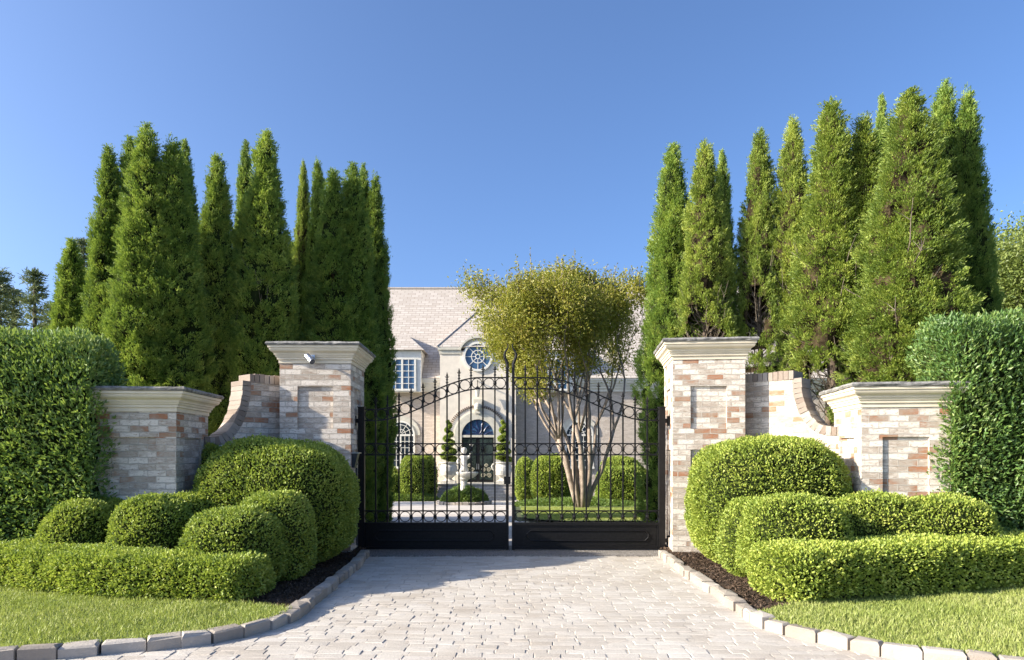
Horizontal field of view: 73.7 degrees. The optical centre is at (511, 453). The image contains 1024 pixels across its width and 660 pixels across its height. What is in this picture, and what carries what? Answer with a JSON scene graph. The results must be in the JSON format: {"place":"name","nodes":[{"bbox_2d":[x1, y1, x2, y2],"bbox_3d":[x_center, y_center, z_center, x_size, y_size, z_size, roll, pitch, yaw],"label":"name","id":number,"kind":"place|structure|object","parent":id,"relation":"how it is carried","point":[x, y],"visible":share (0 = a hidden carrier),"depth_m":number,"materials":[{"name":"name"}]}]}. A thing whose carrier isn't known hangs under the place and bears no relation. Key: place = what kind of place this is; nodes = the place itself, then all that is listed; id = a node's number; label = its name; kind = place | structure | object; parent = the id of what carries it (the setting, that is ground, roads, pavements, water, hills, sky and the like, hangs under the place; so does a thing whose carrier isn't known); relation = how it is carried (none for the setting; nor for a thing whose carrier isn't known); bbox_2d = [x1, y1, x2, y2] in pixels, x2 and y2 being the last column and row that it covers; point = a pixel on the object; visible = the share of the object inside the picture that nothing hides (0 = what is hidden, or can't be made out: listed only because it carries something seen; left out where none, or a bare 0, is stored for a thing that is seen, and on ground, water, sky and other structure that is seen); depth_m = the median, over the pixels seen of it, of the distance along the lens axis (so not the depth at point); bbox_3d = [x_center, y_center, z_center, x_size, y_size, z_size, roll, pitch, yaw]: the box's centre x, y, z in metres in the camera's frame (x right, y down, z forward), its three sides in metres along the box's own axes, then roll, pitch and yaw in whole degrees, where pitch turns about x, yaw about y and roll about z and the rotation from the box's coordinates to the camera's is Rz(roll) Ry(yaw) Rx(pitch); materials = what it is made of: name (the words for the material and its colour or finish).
{"place":"outdoors","nodes":[
{"label":"outdoors","id":0,"kind":"place"},
{"bbox_2d":[0,583,291,647],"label":"lawn","id":1,"kind":"structure","parent":0,"point":[113,621],"depth_m":5.55,"materials":[{"name":"plant"}]},
{"bbox_2d":[1,546,369,640],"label":"mulch bed","id":2,"kind":"object","parent":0,"point":[288,584],"depth_m":7.04,"materials":[{"name":"brown wood"}]},
{"bbox_2d":[0,325,129,541],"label":"tall hedge","id":3,"kind":"object","parent":2,"relation":"on","point":[50,447],"visible":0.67,"depth_m":7.79,"materials":[{"name":"green plant"}]},
{"bbox_2d":[34,494,114,545],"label":"boxwood","id":4,"kind":"object","parent":2,"relation":"on","point":[77,520],"visible":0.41,"depth_m":7.33,"materials":[{"name":"green plant"}]},
{"bbox_2d":[98,495,124,513],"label":"boxwood","id":5,"kind":"object","parent":2,"relation":"on","point":[114,501],"visible":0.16,"depth_m":7.91,"materials":[{"name":"green plant"}]},
{"bbox_2d":[0,538,276,601],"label":"hedge","id":6,"kind":"object","parent":2,"relation":"on","point":[124,570],"visible":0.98,"depth_m":6.41,"materials":[{"name":"green plant"}]},
{"bbox_2d":[104,491,192,549],"bbox_3d":[-3.924,0.908,7.468,0.897,1.024,0.973,0,0,0],"label":"boxwood","id":7,"kind":"object","parent":2,"relation":"on","point":[151,519],"visible":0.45,"depth_m":7.17,"materials":[{"name":"green plant"}]},
{"bbox_2d":[169,490,210,517],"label":"boxwood","id":8,"kind":"object","parent":2,"relation":"on","point":[196,500],"visible":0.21,"depth_m":7.79,"materials":[{"name":"green plant"}]},
{"bbox_2d":[199,441,222,469],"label":"boxwood","id":9,"kind":"object","parent":2,"relation":"on","point":[209,448],"visible":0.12,"depth_m":8.85,"materials":[{"name":"green plant"}]},
{"bbox_2d":[174,503,296,580],"bbox_3d":[-2.859,0.955,7.074,1.133,0.951,1.060,0,0,0],"label":"boxwood","id":10,"kind":"object","parent":2,"relation":"on","point":[235,528],"visible":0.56,"depth_m":6.79,"materials":[{"name":"green plant"}]},
{"bbox_2d":[192,433,360,563],"bbox_3d":[-2.915,0.586,8.628,1.985,1.714,1.777,0,0,0],"label":"boxwood","id":11,"kind":"object","parent":2,"relation":"on","point":[323,476],"visible":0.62,"depth_m":8.06,"materials":[{"name":"green plant"}]},
{"bbox_2d":[240,487,318,581],"bbox_3d":[-2.623,0.900,7.548,0.924,1.085,0.956,0,0,0],"label":"boxwood","id":12,"kind":"object","parent":2,"relation":"on","point":[293,511],"visible":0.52,"depth_m":7.35,"materials":[{"name":"green plant"}]},
{"bbox_2d":[392,501,523,544],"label":"courtyard paving","id":13,"kind":"structure","parent":0,"point":[429,505],"depth_m":19.41,"materials":[{"name":"grey stone"}]},
{"bbox_2d":[393,492,439,501],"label":"groundcover","id":14,"kind":"object","parent":13,"relation":"on","point":[418,497],"visible":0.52,"depth_m":30.57,"materials":[{"name":"green plant"}]},
{"bbox_2d":[439,484,488,501],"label":"groundcover","id":15,"kind":"object","parent":13,"relation":"on","point":[465,494],"visible":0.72,"depth_m":26.04,"materials":[{"name":"green plant"}]},
{"bbox_2d":[436,500,491,504],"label":"round kerb","id":16,"kind":"structure","parent":13,"relation":"on","point":[438,502],"depth_m":25.73,"materials":[{"name":"stone"}]},
{"bbox_2d":[455,444,477,501],"bbox_3d":[-1.761,0.777,26.600,0.890,2.380,0.860,0,0,0],"label":"fountain","id":17,"kind":"object","parent":13,"relation":"on","point":[464,475],"visible":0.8,"depth_m":26.49,"materials":[{"name":"stone"}]},
{"bbox_2d":[56,556,897,659],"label":"driveway","id":18,"kind":"structure","parent":0,"point":[309,644],"depth_m":5.81,"materials":[{"name":"stone"}]},
{"bbox_2d":[0,0,1023,329],"label":"sky","id":19,"kind":"structure","parent":0,"point":[493,131],"materials":[{"name":"blue"}]},
{"bbox_2d":[515,506,636,521],"bbox_3d":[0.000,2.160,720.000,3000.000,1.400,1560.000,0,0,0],"label":"ground","id":20,"kind":"structure","parent":0,"point":[518,516],"depth_m":16.96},
{"bbox_2d":[0,267,18,338],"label":"dark conifer","id":21,"kind":"object","parent":20,"relation":"on","point":[4,286],"visible":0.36,"depth_m":25.04,"materials":[{"name":"green plant"}]},
{"bbox_2d":[1,286,29,346],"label":"dark conifer","id":22,"kind":"object","parent":20,"relation":"on","point":[17,311],"visible":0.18,"depth_m":25.93,"materials":[{"name":"green plant"}]},
{"bbox_2d":[6,266,50,347],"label":"dark conifer","id":23,"kind":"object","parent":20,"relation":"on","point":[35,288],"visible":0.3,"depth_m":23.86,"materials":[{"name":"green plant"}]},
{"bbox_2d":[35,300,56,346],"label":"dark conifer","id":24,"kind":"object","parent":20,"relation":"on","point":[47,307],"visible":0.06,"depth_m":22.73,"materials":[{"name":"green plant"}]},
{"bbox_2d":[39,236,88,346],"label":"arborvitae","id":25,"kind":"object","parent":20,"relation":"on","point":[69,278],"visible":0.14,"depth_m":12.03,"materials":[{"name":"green plant"}]},
{"bbox_2d":[75,237,90,281],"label":"dark conifer","id":26,"kind":"object","parent":20,"relation":"on","point":[81,242],"visible":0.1,"depth_m":24.88,"materials":[{"name":"green plant"}]},
{"bbox_2d":[73,134,136,348],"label":"arborvitae","id":27,"kind":"object","parent":20,"relation":"on","point":[101,222],"visible":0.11,"depth_m":11.67,"materials":[{"name":"green plant"}]},
{"bbox_2d":[70,386,223,499],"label":"brick gate pier","id":28,"kind":"structure","parent":20,"relation":"on","point":[159,432],"depth_m":8.04,"materials":[{"name":"beige brick"}]},
{"bbox_2d":[97,121,220,435],"bbox_3d":[-5.668,-1.899,10.990,1.960,6.850,1.680,0,0,-9],"label":"arborvitae","id":29,"kind":"object","parent":20,"relation":"on","point":[156,332],"visible":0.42,"depth_m":10.70,"materials":[{"name":"green plant"}]},
{"bbox_2d":[0,550,369,659],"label":"kerb","id":30,"kind":"structure","parent":20,"relation":"on","point":[304,605],"depth_m":5.02,"materials":[{"name":"stone"}]},
{"bbox_2d":[179,138,199,223],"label":"arborvitae","id":31,"kind":"object","parent":20,"relation":"on","point":[186,149],"visible":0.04,"depth_m":12.18,"materials":[{"name":"green plant"}]},
{"bbox_2d":[196,151,249,434],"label":"arborvitae","id":32,"kind":"object","parent":20,"relation":"on","point":[218,255],"visible":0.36,"depth_m":11.46,"materials":[{"name":"green plant"}]},
{"bbox_2d":[203,374,279,447],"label":"wing wall","id":33,"kind":"structure","parent":20,"relation":"on","point":[254,405],"depth_m":9.41,"materials":[{"name":"brick"}]},
{"bbox_2d":[231,139,253,269],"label":"arborvitae","id":34,"kind":"object","parent":20,"relation":"on","point":[242,179],"visible":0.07,"depth_m":12.82,"materials":[{"name":"green plant"}]},
{"bbox_2d":[217,128,302,420],"bbox_3d":[-4.351,-2.083,11.945,1.828,7.305,1.815,0,0,-36],"label":"arborvitae","id":35,"kind":"object","parent":20,"relation":"on","point":[266,303],"visible":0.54,"depth_m":11.67,"materials":[{"name":"green plant"}]},
{"bbox_2d":[287,241,295,287],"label":"arborvitae","id":36,"kind":"object","parent":20,"relation":"on","point":[291,253],"depth_m":15.29,"materials":[{"name":"green plant"}]},
{"bbox_2d":[291,159,310,333],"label":"arborvitae","id":37,"kind":"object","parent":20,"relation":"on","point":[303,217],"visible":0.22,"depth_m":13.39,"materials":[{"name":"green plant"}]},
{"bbox_2d":[299,156,325,340],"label":"arborvitae","id":38,"kind":"object","parent":20,"relation":"on","point":[318,181],"visible":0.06,"depth_m":13.18,"materials":[{"name":"green plant"}]},
{"bbox_2d":[265,341,375,551],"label":"brick gate pier","id":39,"kind":"structure","parent":20,"relation":"on","point":[322,398],"depth_m":9.49,"materials":[{"name":"beige brick"}]},
{"bbox_2d":[304,353,315,364],"bbox_3d":[-2.757,-1.301,9.360,0.158,0.170,0.241,0,0,0],"label":"floodlight","id":40,"kind":"object","parent":39,"relation":"attached to","point":[310,359],"visible":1,"depth_m":9.29,"materials":[{"name":"metal"}]},
{"bbox_2d":[351,453,359,544],"bbox_3d":[-2.229,0.637,9.620,0.190,1.313,0.180,0,0,0],"label":"entry keypad","id":41,"kind":"object","parent":39,"relation":"attached to","point":[354,459],"visible":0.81,"depth_m":9.55,"materials":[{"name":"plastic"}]},
{"bbox_2d":[355,343,509,549],"bbox_3d":[-1.210,-0.108,9.970,2.374,3.015,0.111,0,0,1],"label":"iron gate leaf","id":42,"kind":"object","parent":39,"relation":"attached to","point":[434,535],"visible":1,"depth_m":9.97,"materials":[{"name":"black metal"}]},
{"bbox_2d":[299,161,393,521],"bbox_3d":[-3.105,-1.942,12.612,1.898,7.046,1.626,0,0,-29],"label":"arborvitae","id":43,"kind":"object","parent":20,"relation":"on","point":[341,301],"visible":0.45,"depth_m":12.40,"materials":[{"name":"green plant"}]},
{"bbox_2d":[358,162,401,521],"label":"arborvitae","id":44,"kind":"object","parent":20,"relation":"on","point":[374,198],"visible":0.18,"depth_m":13.24,"materials":[{"name":"green plant"}]},
{"bbox_2d":[392,473,400,492],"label":"clipped bush","id":45,"kind":"object","parent":20,"relation":"on","point":[395,489],"visible":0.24,"depth_m":31.04,"materials":[{"name":"green plant"}]},
{"bbox_2d":[400,455,429,499],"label":"clipped bush","id":46,"kind":"object","parent":20,"relation":"on","point":[416,475],"visible":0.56,"depth_m":30.83,"materials":[{"name":"green plant"}]},
{"bbox_2d":[424,455,438,495],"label":"clipped bush","id":47,"kind":"object","parent":20,"relation":"on","point":[429,460],"visible":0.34,"depth_m":32.01,"materials":[{"name":"green plant"}]},
{"bbox_2d":[367,545,658,556],"bbox_3d":[0.035,1.429,9.975,4.370,0.042,1.050,0,0,0],"label":"threshold","id":48,"kind":"object","parent":20,"relation":"on","point":[510,552],"visible":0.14,"depth_m":9.75,"materials":[{"name":"concrete"}]},
{"bbox_2d":[515,456,532,500],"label":"clipped bush","id":49,"kind":"object","parent":20,"relation":"on","point":[519,481],"visible":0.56,"depth_m":30.23,"materials":[{"name":"green plant"}]},
{"bbox_2d":[447,247,648,507],"bbox_3d":[1.445,-2.408,22.349,7.056,8.532,7.270,0,0,0],"label":"multi stemmed tree","id":50,"kind":"object","parent":20,"relation":"on","point":[582,313],"visible":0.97,"depth_m":21.50,"materials":[{"name":"green plant"}]},
{"bbox_2d":[529,453,572,498],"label":"clipped bush","id":51,"kind":"object","parent":20,"relation":"on","point":[543,476],"visible":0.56,"depth_m":27.63,"materials":[{"name":"green plant"}]},
{"bbox_2d":[515,496,645,506],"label":"groundcover","id":52,"kind":"object","parent":20,"relation":"on","point":[544,501],"visible":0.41,"depth_m":24.63,"materials":[{"name":"green plant"}]},
{"bbox_2d":[387,287,838,500],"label":"mansion","id":53,"kind":"structure","parent":20,"relation":"on","point":[432,335],"depth_m":36.47,"materials":[{"name":"brick"}]},
{"bbox_2d":[392,416,419,468],"bbox_3d":[-5.946,-0.620,36.418,2.074,2.835,0.156,0,0,0],"label":"arched window","id":54,"kind":"structure","parent":53,"relation":"in","point":[405,421],"depth_m":36.45,"materials":[{"name":"white glass"}]},
{"bbox_2d":[437,462,460,482],"bbox_3d":[-3.181,0.942,34.300,1.008,1.060,1.008,0,0,-37],"label":"stone urn","id":55,"kind":"object","parent":53,"relation":"on","point":[452,469],"visible":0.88,"depth_m":33.98,"materials":[{"name":"stone"}]},
{"bbox_2d":[439,420,457,461],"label":"spiral topiary","id":56,"kind":"object","parent":55,"relation":"in","point":[452,458],"visible":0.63,"depth_m":34.19,"materials":[{"name":"green plant"}]},
{"bbox_2d":[463,342,492,371],"bbox_3d":[-1.785,-5.081,35.652,1.560,1.560,0.085,0,0,0],"label":"round window","id":57,"kind":"structure","parent":53,"relation":"in","point":[471,358],"depth_m":35.68,"materials":[{"name":"blue glass"}]},
{"bbox_2d":[462,437,493,481],"bbox_3d":[-1.785,0.317,35.640,1.670,2.361,0.110,0,0,0],"label":"front door","id":58,"kind":"structure","parent":53,"relation":"in","point":[476,459],"depth_m":35.66,"materials":[{"name":"black glass"}]},
{"bbox_2d":[491,462,511,482],"bbox_3d":[-0.443,0.942,34.300,1.008,1.060,1.008,0,0,37],"label":"stone urn","id":59,"kind":"object","parent":53,"relation":"on","point":[500,470],"visible":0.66,"depth_m":33.96,"materials":[{"name":"stone"}]},
{"bbox_2d":[496,420,511,461],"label":"spiral topiary","id":60,"kind":"object","parent":59,"relation":"in","point":[501,439],"visible":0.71,"depth_m":34.17,"materials":[{"name":"green plant"}]},
{"bbox_2d":[563,416,597,468],"bbox_3d":[3.591,-0.620,36.418,2.074,2.835,0.156,0,0,0],"label":"arched window","id":61,"kind":"structure","parent":53,"relation":"in","point":[567,426],"depth_m":36.45,"materials":[{"name":"white glass"}]},
{"bbox_2d":[594,465,645,500],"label":"clipped bush","id":62,"kind":"object","parent":20,"relation":"on","point":[604,486],"visible":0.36,"depth_m":25.12,"materials":[{"name":"green plant"}]},
{"bbox_2d":[599,455,640,469],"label":"clipped bush","id":63,"kind":"object","parent":20,"relation":"on","point":[617,460],"visible":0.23,"depth_m":29.79,"materials":[{"name":"green plant"}]},
{"bbox_2d":[629,141,707,521],"bbox_3d":[3.184,-2.273,13.351,1.834,7.793,1.848,0,0,8],"label":"arborvitae","id":64,"kind":"object","parent":20,"relation":"on","point":[664,265],"visible":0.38,"depth_m":13.13,"materials":[{"name":"green plant"}]},
{"bbox_2d":[665,137,740,337],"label":"arborvitae","id":65,"kind":"object","parent":20,"relation":"on","point":[709,279],"visible":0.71,"depth_m":12.44,"materials":[{"name":"green plant"}]},
{"bbox_2d":[653,336,759,552],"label":"brick gate pier","id":66,"kind":"structure","parent":20,"relation":"on","point":[704,391],"depth_m":9.47,"materials":[{"name":"beige brick"}]},
{"bbox_2d":[512,344,669,549],"bbox_3d":[1.192,-0.108,9.980,2.395,3.015,0.110,0,0,0],"label":"iron gate leaf","id":67,"kind":"object","parent":66,"relation":"attached to","point":[589,535],"visible":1,"depth_m":9.97,"materials":[{"name":"black metal"}]},
{"bbox_2d":[707,149,738,335],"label":"arborvitae","id":68,"kind":"object","parent":20,"relation":"on","point":[722,166],"visible":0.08,"depth_m":13.71,"materials":[{"name":"green plant"}]},
{"bbox_2d":[733,126,789,373],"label":"arborvitae","id":69,"kind":"object","parent":20,"relation":"on","point":[755,272],"visible":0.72,"depth_m":12.40,"materials":[{"name":"green plant"}]},
{"bbox_2d":[762,114,820,400],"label":"arborvitae","id":70,"kind":"object","parent":20,"relation":"on","point":[790,173],"visible":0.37,"depth_m":12.23,"materials":[{"name":"green plant"}]},
{"bbox_2d":[745,370,838,455],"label":"wing wall","id":71,"kind":"structure","parent":20,"relation":"on","point":[779,403],"depth_m":9.34,"materials":[{"name":"brick"}]},
{"bbox_2d":[775,95,885,425],"bbox_3d":[5.805,-2.326,11.855,2.291,7.800,1.803,0,0,-11],"label":"arborvitae","id":72,"kind":"object","parent":20,"relation":"on","point":[841,183],"visible":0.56,"depth_m":11.58,"materials":[{"name":"green plant"}]},
{"bbox_2d":[658,550,1023,659],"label":"kerb","id":73,"kind":"structure","parent":20,"relation":"on","point":[733,601],"depth_m":5.09,"materials":[{"name":"stone"}]},
{"bbox_2d":[874,93,888,173],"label":"arborvitae","id":74,"kind":"object","parent":20,"relation":"on","point":[881,113],"visible":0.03,"depth_m":13.15,"materials":[{"name":"green plant"}]},
{"bbox_2d":[819,381,969,497],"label":"brick gate pier","id":75,"kind":"structure","parent":20,"relation":"on","point":[889,434],"depth_m":8.01,"materials":[{"name":"beige brick"}]},
{"bbox_2d":[825,85,989,424],"bbox_3d":[6.354,-2.188,10.982,2.575,7.456,2.603,0,0,-6],"label":"arborvitae","id":76,"kind":"object","parent":20,"relation":"on","point":[913,270],"visible":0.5,"depth_m":10.57,"materials":[{"name":"green plant"}]},
{"bbox_2d":[928,87,940,126],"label":"arborvitae","id":77,"kind":"object","parent":20,"relation":"on","point":[934,109],"depth_m":11.89,"materials":[{"name":"green plant"}]},
{"bbox_2d":[929,77,1006,317],"bbox_3d":[7.483,-2.409,11.499,1.564,7.936,1.341,0,0,37],"label":"arborvitae","id":78,"kind":"object","parent":20,"relation":"on","point":[962,145],"visible":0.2,"depth_m":11.23,"materials":[{"name":"green plant"}]},
{"bbox_2d":[989,204,1023,314],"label":"leafy tree","id":79,"kind":"object","parent":20,"relation":"on","point":[1010,278],"visible":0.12,"depth_m":26.94,"materials":[{"name":"green plant"}]},
{"bbox_2d":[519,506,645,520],"bbox_3d":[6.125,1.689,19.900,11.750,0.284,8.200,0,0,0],"label":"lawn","id":80,"kind":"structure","parent":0,"point":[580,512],"depth_m":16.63,"materials":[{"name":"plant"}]},
{"bbox_2d":[771,338,789,366],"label":"arborvitae","id":81,"kind":"object","parent":80,"relation":"on","point":[778,340],"visible":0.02,"depth_m":15.93,"materials":[{"name":"green plant"}]},
{"bbox_2d":[824,371,854,418],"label":"arborvitae","id":82,"kind":"object","parent":80,"relation":"on","point":[846,381],"visible":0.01,"depth_m":15.25,"materials":[{"name":"green plant"}]},
{"bbox_2d":[659,544,1022,609],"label":"mulch bed","id":83,"kind":"object","parent":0,"point":[755,593],"depth_m":7.15,"materials":[{"name":"brown wood"}]},
{"bbox_2d":[713,494,756,577],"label":"boxwood","id":84,"kind":"object","parent":83,"relation":"on","point":[725,541],"visible":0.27,"depth_m":7.64,"materials":[{"name":"green plant"}]},
{"bbox_2d":[683,433,854,563],"bbox_3d":[3.193,0.596,8.605,2.043,1.737,1.646,0,0,0],"label":"boxwood","id":85,"kind":"object","parent":83,"relation":"on","point":[721,473],"visible":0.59,"depth_m":8.06,"materials":[{"name":"green plant"}]},
{"bbox_2d":[733,490,855,573],"bbox_3d":[2.947,0.905,7.207,1.173,1.070,1.012,0,0,0],"label":"boxwood","id":86,"kind":"object","parent":83,"relation":"on","point":[779,515],"visible":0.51,"depth_m":6.89,"materials":[{"name":"green plant"}]},
{"bbox_2d":[831,488,933,537],"bbox_3d":[4.087,0.902,7.622,1.238,1.070,1.040,0,0,0],"label":"boxwood","id":87,"kind":"object","parent":83,"relation":"on","point":[871,513],"visible":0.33,"depth_m":7.30,"materials":[{"name":"green plant"}]},
{"bbox_2d":[743,528,1023,603],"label":"hedge","id":88,"kind":"object","parent":83,"relation":"on","point":[794,568],"visible":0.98,"depth_m":6.45,"materials":[{"name":"green plant"}]},
{"bbox_2d":[911,489,1005,538],"bbox_3d":[4.724,0.912,7.510,1.182,1.052,0.916,0,0,0],"label":"boxwood","id":89,"kind":"object","parent":83,"relation":"on","point":[946,513],"visible":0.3,"depth_m":7.20,"materials":[{"name":"green plant"}]},
{"bbox_2d":[904,307,1023,531],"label":"tall hedge","id":90,"kind":"object","parent":83,"relation":"on","point":[985,455],"visible":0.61,"depth_m":7.78,"materials":[{"name":"green plant"}]},
{"bbox_2d":[751,582,1023,657],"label":"lawn","id":91,"kind":"structure","parent":0,"point":[877,636],"depth_m":5.45,"materials":[{"name":"plant"}]}
]}

